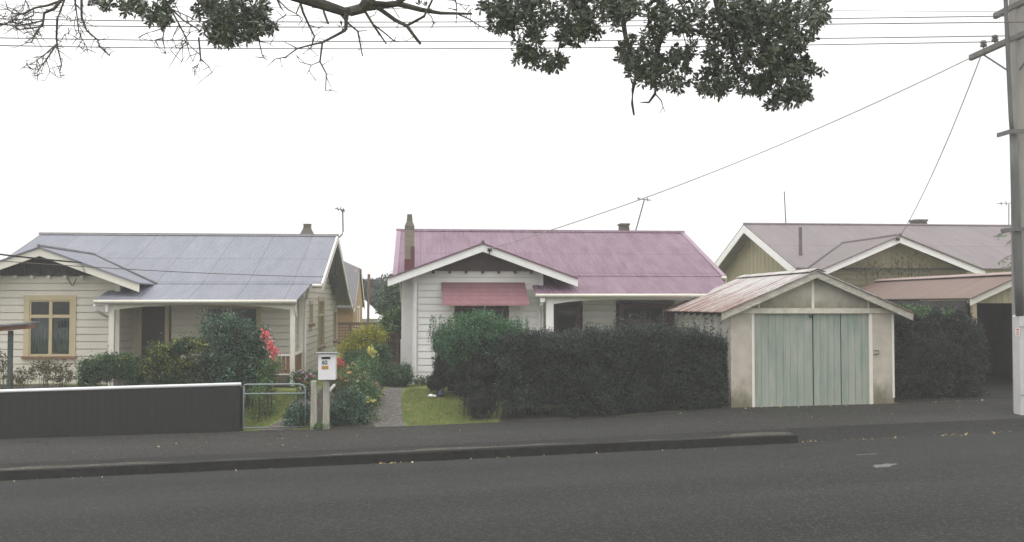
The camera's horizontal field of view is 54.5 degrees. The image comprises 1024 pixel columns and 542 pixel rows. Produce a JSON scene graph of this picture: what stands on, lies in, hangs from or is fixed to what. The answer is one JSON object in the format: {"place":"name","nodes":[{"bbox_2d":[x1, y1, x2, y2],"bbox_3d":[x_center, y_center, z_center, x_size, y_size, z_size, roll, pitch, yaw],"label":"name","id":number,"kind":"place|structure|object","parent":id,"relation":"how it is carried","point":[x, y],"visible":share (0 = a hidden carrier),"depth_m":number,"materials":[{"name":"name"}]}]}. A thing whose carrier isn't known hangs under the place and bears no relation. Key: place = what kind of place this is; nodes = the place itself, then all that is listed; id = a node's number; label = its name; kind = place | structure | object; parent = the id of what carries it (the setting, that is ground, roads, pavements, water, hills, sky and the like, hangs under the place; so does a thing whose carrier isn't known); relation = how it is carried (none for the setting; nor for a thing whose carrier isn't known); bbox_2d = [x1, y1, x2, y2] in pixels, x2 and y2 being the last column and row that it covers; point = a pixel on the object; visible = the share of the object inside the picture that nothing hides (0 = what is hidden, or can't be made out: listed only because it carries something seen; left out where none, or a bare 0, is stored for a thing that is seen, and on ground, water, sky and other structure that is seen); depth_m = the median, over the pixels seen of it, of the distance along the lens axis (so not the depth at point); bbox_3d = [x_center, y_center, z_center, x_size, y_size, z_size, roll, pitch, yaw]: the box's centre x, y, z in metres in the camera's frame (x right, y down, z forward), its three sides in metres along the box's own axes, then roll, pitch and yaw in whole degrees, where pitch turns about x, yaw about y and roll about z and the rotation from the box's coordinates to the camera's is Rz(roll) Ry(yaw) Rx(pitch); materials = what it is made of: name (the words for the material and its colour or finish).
{"place":"outdoors","nodes":[
{"label":"outdoors","id":0,"kind":"place"},
{"bbox_2d":[244,387,295,430],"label":"lawn grass","id":1,"kind":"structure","parent":0,"point":[283,400],"depth_m":22.98,"materials":[{"name":"green plant"}]},
{"bbox_2d":[257,388,319,430],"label":"path","id":2,"kind":"structure","parent":0,"point":[276,424],"depth_m":22.23,"materials":[{"name":"concrete"}]},
{"bbox_2d":[337,261,364,350],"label":"brick house","id":3,"kind":"structure","parent":0,"point":[356,290],"depth_m":44.60,"materials":[{"name":"brick"}]},
{"bbox_2d":[357,306,359,329],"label":"window","id":4,"kind":"structure","parent":3,"relation":"in","point":[357,306],"depth_m":45.66,"materials":[{"name":"white paint"}]},
{"bbox_2d":[362,300,382,325],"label":"white shed","id":5,"kind":"structure","parent":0,"point":[374,317],"depth_m":55.49,"materials":[{"name":"metal"}]},
{"bbox_2d":[371,385,405,426],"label":"path","id":6,"kind":"structure","parent":0,"point":[390,412],"depth_m":23.17,"materials":[{"name":"concrete"}]},
{"bbox_2d":[1,338,1003,430],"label":"yard ground","id":7,"kind":"structure","parent":0,"point":[319,386],"depth_m":23.33,"materials":[{"name":"green plant"}]},
{"bbox_2d":[0,382,242,438],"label":"front fence","id":8,"kind":"object","parent":7,"relation":"on","point":[114,410],"visible":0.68,"depth_m":21.23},
{"bbox_2d":[0,385,249,392],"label":"garden bed","id":9,"kind":"object","parent":7,"relation":"on","point":[32,386],"visible":0.09,"depth_m":24.09,"materials":[{"name":"soil"}]},
{"bbox_2d":[0,351,6,388],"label":"rose bush","id":10,"kind":"object","parent":9,"relation":"on","point":[2,367],"visible":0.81,"depth_m":22.59,"materials":[{"name":"green plant"}]},
{"bbox_2d":[0,321,39,388],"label":"garden stand","id":11,"kind":"object","parent":9,"relation":"on","point":[11,326],"visible":0.83,"depth_m":22.46,"materials":[{"name":"grey wood"}]},
{"bbox_2d":[6,365,37,388],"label":"rose bush","id":12,"kind":"object","parent":9,"relation":"on","point":[21,379],"visible":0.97,"depth_m":22.59,"materials":[{"name":"green plant"}]},
{"bbox_2d":[28,355,58,387],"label":"rose bush","id":13,"kind":"object","parent":9,"relation":"on","point":[45,366],"visible":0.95,"depth_m":22.58,"materials":[{"name":"green plant"}]},
{"bbox_2d":[49,359,76,387],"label":"rose bush","id":14,"kind":"object","parent":9,"relation":"on","point":[69,375],"visible":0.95,"depth_m":22.61,"materials":[{"name":"green plant"}]},
{"bbox_2d":[74,350,148,386],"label":"shrub","id":15,"kind":"object","parent":9,"relation":"on","point":[93,372],"visible":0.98,"depth_m":22.16,"materials":[{"name":"green plant"}]},
{"bbox_2d":[95,345,148,385],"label":"shrub","id":16,"kind":"object","parent":9,"relation":"on","point":[134,365],"visible":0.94,"depth_m":22.19,"materials":[{"name":"green plant"}]},
{"bbox_2d":[133,330,212,384],"bbox_3d":[-7.675,2.364,22.510,1.710,2.046,1.255,1,-2,-20],"label":"shrub","id":17,"kind":"object","parent":9,"relation":"on","point":[168,366],"visible":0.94,"depth_m":22.27,"materials":[{"name":"green plant"}]},
{"bbox_2d":[196,307,242,386],"bbox_3d":[-6.910,1.958,23.552,1.114,2.267,0.533,0,-2,-5],"label":"shrub","id":18,"kind":"object","parent":9,"relation":"on","point":[205,314],"visible":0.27,"depth_m":23.60,"materials":[{"name":"green plant"}]},
{"bbox_2d":[185,306,284,409],"bbox_3d":[-6.471,2.020,22.983,2.337,2.422,1.529,0,-2,-5],"label":"shrub","id":19,"kind":"object","parent":9,"relation":"on","point":[234,357],"visible":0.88,"depth_m":22.75,"materials":[{"name":"green plant"}]},
{"bbox_2d":[0,207,352,386],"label":"weatherboard house","id":20,"kind":"structure","parent":7,"relation":"on","point":[77,312],"depth_m":26.44,"materials":[{"name":"white wood"}]},
{"bbox_2d":[0,254,81,262],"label":"power line","id":21,"kind":"object","parent":20,"relation":"attached to","point":[40,258],"visible":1,"depth_m":23.18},
{"bbox_2d":[21,295,77,358],"bbox_3d":[-11.702,1.444,25.443,1.330,1.640,0.835,0,-2,-5],"label":"window","id":22,"kind":"structure","parent":20,"relation":"in","point":[55,334],"depth_m":25.16,"materials":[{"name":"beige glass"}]},
{"bbox_2d":[137,305,169,370],"bbox_3d":[-9.538,1.747,26.426,0.800,1.800,0.130,0,-2,-5],"label":"door","id":23,"kind":"structure","parent":20,"relation":"in","point":[153,321],"depth_m":26.43,"materials":[{"name":"wood"}]},
{"bbox_2d":[2,261,317,276],"bbox_3d":[-10.309,-0.359,20.874,0.016,0.684,15.429,-2,-3,43],"label":"power line","id":24,"kind":"object","parent":20,"relation":"attached to","point":[156,270],"visible":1,"depth_m":22.96,"materials":[{"name":"grey metal"}]},
{"bbox_2d":[202,305,260,345],"bbox_3d":[-7.559,1.467,27.025,1.610,1.160,0.835,0,-2,-5],"label":"window","id":25,"kind":"structure","parent":20,"relation":"in","point":[248,311],"depth_m":27.03,"materials":[{"name":"grey glass"}]},
{"bbox_2d":[307,300,314,326],"bbox_3d":[-5.828,1.230,28.790,0.155,0.750,0.910,0,-2,-5],"label":"window","id":26,"kind":"structure","parent":20,"relation":"in","point":[310,311],"depth_m":29.00,"materials":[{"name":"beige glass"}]},
{"bbox_2d":[317,297,325,349],"bbox_3d":[-6.098,1.653,31.741,0.155,1.660,1.960,0,-2,-5],"label":"window","id":27,"kind":"structure","parent":20,"relation":"in","point":[321,300],"depth_m":32.09,"materials":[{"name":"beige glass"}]},
{"bbox_2d":[332,308,337,342],"bbox_3d":[-6.555,2.000,36.761,0.155,1.260,1.160,0,-2,-5],"label":"window","id":28,"kind":"structure","parent":20,"relation":"in","point":[334,330],"depth_m":37.14,"materials":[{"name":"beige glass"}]},
{"bbox_2d":[255,328,270,414],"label":"lily","id":29,"kind":"object","parent":7,"relation":"on","point":[264,344],"visible":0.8,"depth_m":22.80,"materials":[{"name":"pink plant"}]},
{"bbox_2d":[244,353,286,421],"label":"shrub","id":30,"kind":"object","parent":7,"relation":"on","point":[254,416],"visible":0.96,"depth_m":22.46,"materials":[{"name":"green plant"}]},
{"bbox_2d":[259,340,280,415],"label":"lily","id":31,"kind":"object","parent":7,"relation":"on","point":[272,352],"visible":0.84,"depth_m":22.72,"materials":[{"name":"pink plant"}]},
{"bbox_2d":[280,398,310,426],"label":"shrub","id":32,"kind":"object","parent":7,"relation":"on","point":[297,415],"visible":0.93,"depth_m":21.83,"materials":[{"name":"green plant"}]},
{"bbox_2d":[285,366,317,394],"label":"shrub","id":33,"kind":"object","parent":7,"relation":"on","point":[300,376],"visible":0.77,"depth_m":23.87,"materials":[{"name":"green plant"}]},
{"bbox_2d":[291,374,314,402],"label":"flower plant","id":34,"kind":"object","parent":7,"relation":"on","point":[309,392],"visible":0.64,"depth_m":23.56,"materials":[{"name":"green plant"}]},
{"bbox_2d":[294,371,320,398],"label":"flower plant","id":35,"kind":"object","parent":7,"relation":"on","point":[307,385],"visible":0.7,"depth_m":23.75,"materials":[{"name":"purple plant"}]},
{"bbox_2d":[317,375,384,427],"bbox_3d":[-4.161,3.255,25.660,1.780,0.616,7.950,0,-2,-5],"label":"garden bed","id":36,"kind":"object","parent":7,"relation":"on","point":[320,409],"visible":0.27,"depth_m":23.03,"materials":[{"name":"soil"}]},
{"bbox_2d":[337,356,344,374],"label":"flower plant","id":37,"kind":"object","parent":36,"relation":"on","point":[341,362],"visible":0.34,"depth_m":23.06,"materials":[{"name":"red plant"}]},
{"bbox_2d":[330,371,363,400],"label":"shrub","id":38,"kind":"object","parent":36,"relation":"on","point":[338,385],"visible":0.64,"depth_m":22.57,"materials":[{"name":"green plant"}]},
{"bbox_2d":[332,371,369,405],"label":"flower plant","id":39,"kind":"object","parent":36,"relation":"on","point":[346,380],"visible":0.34,"depth_m":22.68,"materials":[{"name":"orange plant"}]},
{"bbox_2d":[330,384,372,426],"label":"shrub","id":40,"kind":"object","parent":36,"relation":"on","point":[348,406],"visible":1,"depth_m":22.02,"materials":[{"name":"green plant"}]},
{"bbox_2d":[331,349,384,409],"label":"shrub","id":41,"kind":"object","parent":36,"relation":"on","point":[364,362],"visible":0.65,"depth_m":23.16,"materials":[{"name":"green plant"}]},
{"bbox_2d":[332,319,391,379],"bbox_3d":[-4.088,2.189,27.044,1.474,1.808,1.795,0,-2,12],"label":"shrub","id":42,"kind":"object","parent":36,"relation":"on","point":[365,337],"visible":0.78,"depth_m":26.95,"materials":[{"name":"yellow plant"}]},
{"bbox_2d":[353,372,371,406],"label":"flower plant","id":43,"kind":"object","parent":36,"relation":"on","point":[364,388],"visible":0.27,"depth_m":23.21,"materials":[{"name":"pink plant"}]},
{"bbox_2d":[348,354,384,404],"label":"shrub","id":44,"kind":"object","parent":36,"relation":"on","point":[372,374],"visible":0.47,"depth_m":23.53,"materials":[{"name":"green plant"}]},
{"bbox_2d":[340,341,396,370],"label":"shrub","id":45,"kind":"object","parent":36,"relation":"on","point":[383,355],"visible":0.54,"depth_m":26.25,"materials":[{"name":"green plant"}]},
{"bbox_2d":[364,396,373,419],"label":"flower plant","id":46,"kind":"object","parent":36,"relation":"on","point":[370,399],"visible":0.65,"depth_m":22.59,"materials":[{"name":"yellow plant"}]},
{"bbox_2d":[365,344,378,399],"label":"flower plant","id":47,"kind":"object","parent":36,"relation":"on","point":[369,350],"visible":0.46,"depth_m":23.72,"materials":[{"name":"yellow plant"}]},
{"bbox_2d":[366,399,380,421],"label":"flower plant","id":48,"kind":"object","parent":36,"relation":"on","point":[373,400],"visible":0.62,"depth_m":22.41,"materials":[{"name":"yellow plant"}]},
{"bbox_2d":[369,380,383,406],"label":"flower plant","id":49,"kind":"object","parent":36,"relation":"on","point":[375,394],"visible":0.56,"depth_m":23.39,"materials":[{"name":"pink plant"}]},
{"bbox_2d":[376,361,399,377],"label":"shrub","id":50,"kind":"object","parent":36,"relation":"on","point":[393,366],"visible":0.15,"depth_m":28.70,"materials":[{"name":"green plant"}]},
{"bbox_2d":[337,322,379,343],"bbox_3d":[-5.946,2.760,38.550,1.990,1.539,0.100,0,-2,-5],"label":"trellis fence","id":51,"kind":"object","parent":7,"relation":"on","point":[350,324],"visible":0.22,"depth_m":38.51,"materials":[{"name":"brown wood"}]},
{"bbox_2d":[362,277,373,304],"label":"tree","id":52,"kind":"object","parent":7,"relation":"on","point":[365,287],"visible":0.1,"depth_m":65.12,"materials":[{"name":"green plant"}]},
{"bbox_2d":[367,274,369,321],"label":"timber pole","id":53,"kind":"object","parent":7,"relation":"on","point":[368,297],"visible":0.65,"depth_m":41.58,"materials":[{"name":"brown wood"}]},
{"bbox_2d":[370,274,382,308],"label":"tree","id":54,"kind":"object","parent":7,"relation":"on","point":[373,282],"visible":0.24,"depth_m":67.14,"materials":[{"name":"green plant"}]},
{"bbox_2d":[373,271,392,301],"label":"tree","id":55,"kind":"object","parent":7,"relation":"on","point":[380,284],"visible":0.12,"depth_m":65.21,"materials":[{"name":"green plant"}]},
{"bbox_2d":[373,283,400,319],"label":"tree","id":56,"kind":"object","parent":7,"relation":"on","point":[390,297],"visible":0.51,"depth_m":43.37,"materials":[{"name":"green plant"}]},
{"bbox_2d":[378,303,400,332],"bbox_3d":[-4.349,2.292,36.575,1.742,2.544,1.254,2,-3,-45],"label":"tree","id":57,"kind":"object","parent":7,"relation":"on","point":[393,320],"visible":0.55,"depth_m":36.46,"materials":[{"name":"green plant"}]},
{"bbox_2d":[380,333,400,367],"bbox_3d":[-3.946,2.784,33.667,1.050,1.368,0.120,0,-2,-5],"label":"board fence","id":58,"kind":"object","parent":7,"relation":"on","point":[395,342],"visible":0.23,"depth_m":33.69,"materials":[{"name":"grey wood"}]},
{"bbox_2d":[377,358,415,386],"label":"shrub","id":59,"kind":"object","parent":7,"relation":"on","point":[403,376],"visible":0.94,"depth_m":26.03,"materials":[{"name":"green plant"}]},
{"bbox_2d":[413,373,427,385],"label":"weeds","id":60,"kind":"object","parent":7,"relation":"on","point":[421,380],"visible":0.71,"depth_m":26.63,"materials":[{"name":"green plant"}]},
{"bbox_2d":[428,390,442,396],"bbox_3d":[-1.856,2.979,24.198,0.376,0.189,0.238,0,-2,-5],"label":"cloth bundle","id":61,"kind":"object","parent":7,"relation":"on","point":[440,393],"visible":1,"depth_m":24.12,"materials":[{"name":"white fabric"}]},
{"bbox_2d":[421,326,462,395],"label":"bush","id":62,"kind":"object","parent":7,"relation":"on","point":[442,376],"visible":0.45,"depth_m":24.16,"materials":[{"name":"green plant"}]},
{"bbox_2d":[430,307,525,417],"bbox_3d":[-0.705,2.061,22.660,2.331,2.653,1.330,0,-2,-5],"label":"bush","id":63,"kind":"object","parent":7,"relation":"on","point":[455,347],"visible":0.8,"depth_m":22.48,"materials":[{"name":"green plant"}]},
{"bbox_2d":[426,309,528,342],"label":"bush shoots","id":64,"kind":"object","parent":63,"relation":"attached to","point":[451,328],"visible":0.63,"depth_m":22.59,"materials":[{"name":"green plant"}]},
{"bbox_2d":[400,387,557,425],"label":"lawn grass","id":65,"kind":"structure","parent":7,"relation":"on","point":[420,397],"depth_m":23.21,"materials":[{"name":"green plant"}]},
{"bbox_2d":[450,341,535,419],"bbox_3d":[-0.336,2.446,22.486,2.147,1.928,1.159,0,-2,-5],"label":"bush","id":66,"kind":"object","parent":7,"relation":"on","point":[476,375],"visible":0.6,"depth_m":22.29,"materials":[{"name":"green plant"}]},
{"bbox_2d":[388,197,726,383],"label":"weatherboard house","id":67,"kind":"structure","parent":7,"relation":"on","point":[556,279],"depth_m":28.27,"materials":[{"name":"pink metal"}]},
{"bbox_2d":[455,306,507,326],"bbox_3d":[-0.864,1.588,27.657,1.420,1.360,0.782,0,-2,-5],"label":"window","id":68,"kind":"structure","parent":67,"relation":"in","point":[464,309],"depth_m":27.35,"materials":[{"name":"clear glass"}]},
{"bbox_2d":[554,302,580,338],"bbox_3d":[1.571,1.841,28.650,0.810,1.920,0.130,0,-2,-5],"label":"door","id":69,"kind":"structure","parent":67,"relation":"in","point":[567,314],"depth_m":28.66,"materials":[{"name":"glass"}]},
{"bbox_2d":[616,304,671,337],"bbox_3d":[3.868,1.617,29.293,1.540,1.310,0.782,0,-2,-5],"label":"window","id":70,"kind":"structure","parent":67,"relation":"in","point":[655,309],"depth_m":29.37,"materials":[{"name":"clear glass"}]},
{"bbox_2d":[501,401,726,421],"bbox_3d":[2.278,3.212,22.872,5.200,0.300,1.270,0,-2,-5],"label":"garden bed","id":71,"kind":"object","parent":7,"relation":"on","point":[543,415],"visible":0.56,"depth_m":22.63,"materials":[{"name":"soil"}]},
{"bbox_2d":[490,309,730,418],"bbox_3d":[2.235,2.134,22.914,5.712,2.532,1.857,0,-2,-5],"label":"hedge","id":72,"kind":"object","parent":71,"relation":"on","point":[632,366],"visible":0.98,"depth_m":22.43,"materials":[{"name":"green plant"}]},
{"bbox_2d":[662,268,913,407],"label":"garage","id":73,"kind":"structure","parent":7,"relation":"on","point":[810,337],"depth_m":22.71,"materials":[{"name":"metal"}]},
{"bbox_2d":[754,314,812,406],"bbox_3d":[6.178,2.036,22.647,1.373,2.129,0.032,0,-2,-5],"label":"door","id":74,"kind":"structure","parent":73,"relation":"in","point":[782,342],"depth_m":22.64,"materials":[{"name":"green wood"}]},
{"bbox_2d":[813,314,868,404],"bbox_3d":[7.534,2.041,22.771,1.291,2.130,0.032,0,-2,-5],"label":"door","id":75,"kind":"structure","parent":73,"relation":"in","point":[846,382],"depth_m":22.76,"materials":[{"name":"green wood"}]},
{"bbox_2d":[715,191,1010,300],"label":"weatherboard house","id":76,"kind":"structure","parent":7,"relation":"on","point":[835,250],"depth_m":36.75,"materials":[{"name":"beige metal"}]},
{"bbox_2d":[896,300,957,333],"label":"bush","id":77,"kind":"object","parent":7,"relation":"on","point":[910,306],"visible":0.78,"depth_m":23.62,"materials":[{"name":"green plant"}]},
{"bbox_2d":[860,272,1012,377],"bbox_3d":[12.369,1.711,28.497,2.890,3.170,8.040,0,-2,-5],"label":"carport","id":78,"kind":"object","parent":7,"relation":"on","point":[986,298],"visible":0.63,"depth_m":27.71,"materials":[{"name":"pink metal"}]},
{"bbox_2d":[892,301,992,399],"bbox_3d":[10.195,1.862,23.877,2.845,2.413,1.411,0,-2,-5],"label":"hedge","id":79,"kind":"object","parent":7,"relation":"on","point":[933,358],"visible":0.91,"depth_m":23.59,"materials":[{"name":"green plant"}]},
{"bbox_2d":[994,232,1010,271],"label":"tree fern","id":80,"kind":"object","parent":7,"relation":"on","point":[1003,260],"visible":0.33,"depth_m":28.18,"materials":[{"name":"green plant"}]},
{"bbox_2d":[0,0,1010,278],"label":"sky","id":81,"kind":"structure","parent":0,"point":[127,142],"materials":[{"name":"white"}]},
{"bbox_2d":[0,431,1023,541],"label":"road","id":82,"kind":"structure","parent":0,"point":[954,488],"depth_m":13.85,"materials":[{"name":"grey asphalt"}]},
{"bbox_2d":[0,435,797,480],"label":"kerb","id":83,"kind":"structure","parent":82,"relation":"on","point":[364,458],"depth_m":18.37,"materials":[{"name":"concrete"}]},
{"bbox_2d":[874,463,895,467],"bbox_3d":[5.838,3.054,15.613,0.295,0.015,0.567,-2,-2,40],"label":"road patch","id":84,"kind":"object","parent":82,"relation":"on","point":[884,465],"visible":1,"depth_m":15.60,"materials":[{"name":"paint"}]},
{"bbox_2d":[0,399,1023,463],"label":"footpath","id":85,"kind":"structure","parent":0,"point":[190,444],"depth_m":20.56,"materials":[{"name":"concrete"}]},
{"bbox_2d":[243,383,305,428],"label":"garden gate","id":86,"kind":"structure","parent":85,"relation":"on","point":[244,393],"depth_m":21.52,"materials":[{"name":"grey metal"}]},
{"bbox_2d":[310,380,316,429],"bbox_3d":[-4.300,2.960,21.573,0.143,1.155,0.120,0,-2,-5],"label":"gate post","id":87,"kind":"object","parent":85,"relation":"on","point":[313,416],"visible":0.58,"depth_m":21.52,"materials":[{"name":"white wood"}]},
{"bbox_2d":[306,420,332,429],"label":"weeds","id":88,"kind":"object","parent":85,"relation":"on","point":[317,426],"visible":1,"depth_m":21.49,"materials":[{"name":"green plant"}]},
{"bbox_2d":[323,380,329,428],"bbox_3d":[-4.035,2.963,21.597,0.148,1.173,0.120,0,-2,-5],"label":"gate post","id":89,"kind":"object","parent":85,"relation":"on","point":[326,401],"visible":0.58,"depth_m":21.54,"materials":[{"name":"white wood"}]},
{"bbox_2d":[316,352,338,379],"bbox_3d":[-4.016,2.056,21.624,0.463,0.606,0.410,0,-2,-5],"label":"letterbox","id":90,"kind":"object","parent":89,"relation":"on","point":[327,365],"visible":1,"depth_m":21.49,"materials":[{"name":"white metal"}]},
{"bbox_2d":[13,399,994,481],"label":"leaf litter","id":91,"kind":"object","parent":85,"relation":"on","point":[610,452],"visible":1,"depth_m":19.26,"materials":[{"name":"plant"}]},
{"bbox_2d":[969,0,1023,414],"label":"utility pole","id":92,"kind":"object","parent":85,"relation":"on","point":[1012,42],"visible":0.98,"depth_m":20.97,"materials":[{"name":"concrete"}]},
{"bbox_2d":[0,41,991,48],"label":"power line","id":93,"kind":"object","parent":92,"relation":"attached to","point":[458,48],"visible":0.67,"depth_m":21.26,"materials":[{"name":"grey metal"}]},
{"bbox_2d":[0,16,1003,22],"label":"power line","id":94,"kind":"object","parent":92,"relation":"attached to","point":[493,21],"visible":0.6,"depth_m":20.29,"materials":[{"name":"grey metal"}]},
{"bbox_2d":[0,35,1004,41],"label":"power line","id":95,"kind":"object","parent":92,"relation":"attached to","point":[475,41],"visible":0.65,"depth_m":20.85,"materials":[{"name":"grey metal"}]},
{"bbox_2d":[3,22,1023,27],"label":"power line","id":96,"kind":"object","parent":92,"relation":"attached to","point":[491,26],"visible":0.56,"depth_m":19.38,"materials":[{"name":"grey metal"}]},
{"bbox_2d":[32,5,995,11],"bbox_3d":[-2.872,-5.920,20.731,94.000,1.211,0.011,0,-2,-5],"label":"power line","id":97,"kind":"object","parent":92,"relation":"attached to","point":[599,9],"visible":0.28,"depth_m":21.63,"materials":[{"name":"grey metal"}]},
{"bbox_2d":[490,58,968,248],"bbox_3d":[5.002,-2.763,24.831,11.866,4.225,0.023,-1,-2,19],"label":"power line","id":98,"kind":"object","parent":92,"relation":"attached to","point":[741,160],"visible":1,"depth_m":24.56,"materials":[{"name":"metal"}]},
{"bbox_2d":[898,56,980,238],"bbox_3d":[11.644,-2.966,27.530,0.023,3.540,10.329,0,-2,11],"label":"power line","id":99,"kind":"object","parent":92,"relation":"attached to","point":[946,141],"visible":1,"depth_m":25.72,"materials":[{"name":"metal"}]},
{"bbox_2d":[0,418,1023,470],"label":"footpath strip","id":100,"kind":"object","parent":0,"point":[807,434],"visible":0.99,"depth_m":19.33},
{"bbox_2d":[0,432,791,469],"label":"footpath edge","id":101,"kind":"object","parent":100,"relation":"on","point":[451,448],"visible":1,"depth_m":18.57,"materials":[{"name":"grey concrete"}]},
{"bbox_2d":[894,374,1012,402],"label":"driveway","id":102,"kind":"structure","parent":0,"point":[999,387],"depth_m":24.13,"materials":[{"name":"concrete"}]},
{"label":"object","id":103,"kind":"structure","parent":0,"visible":0},
{"bbox_2d":[0,0,832,114],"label":"street tree","id":104,"kind":"object","parent":103,"relation":"on","point":[748,21],"visible":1,"depth_m":8.77,"materials":[{"name":"green plant"}]}
]}

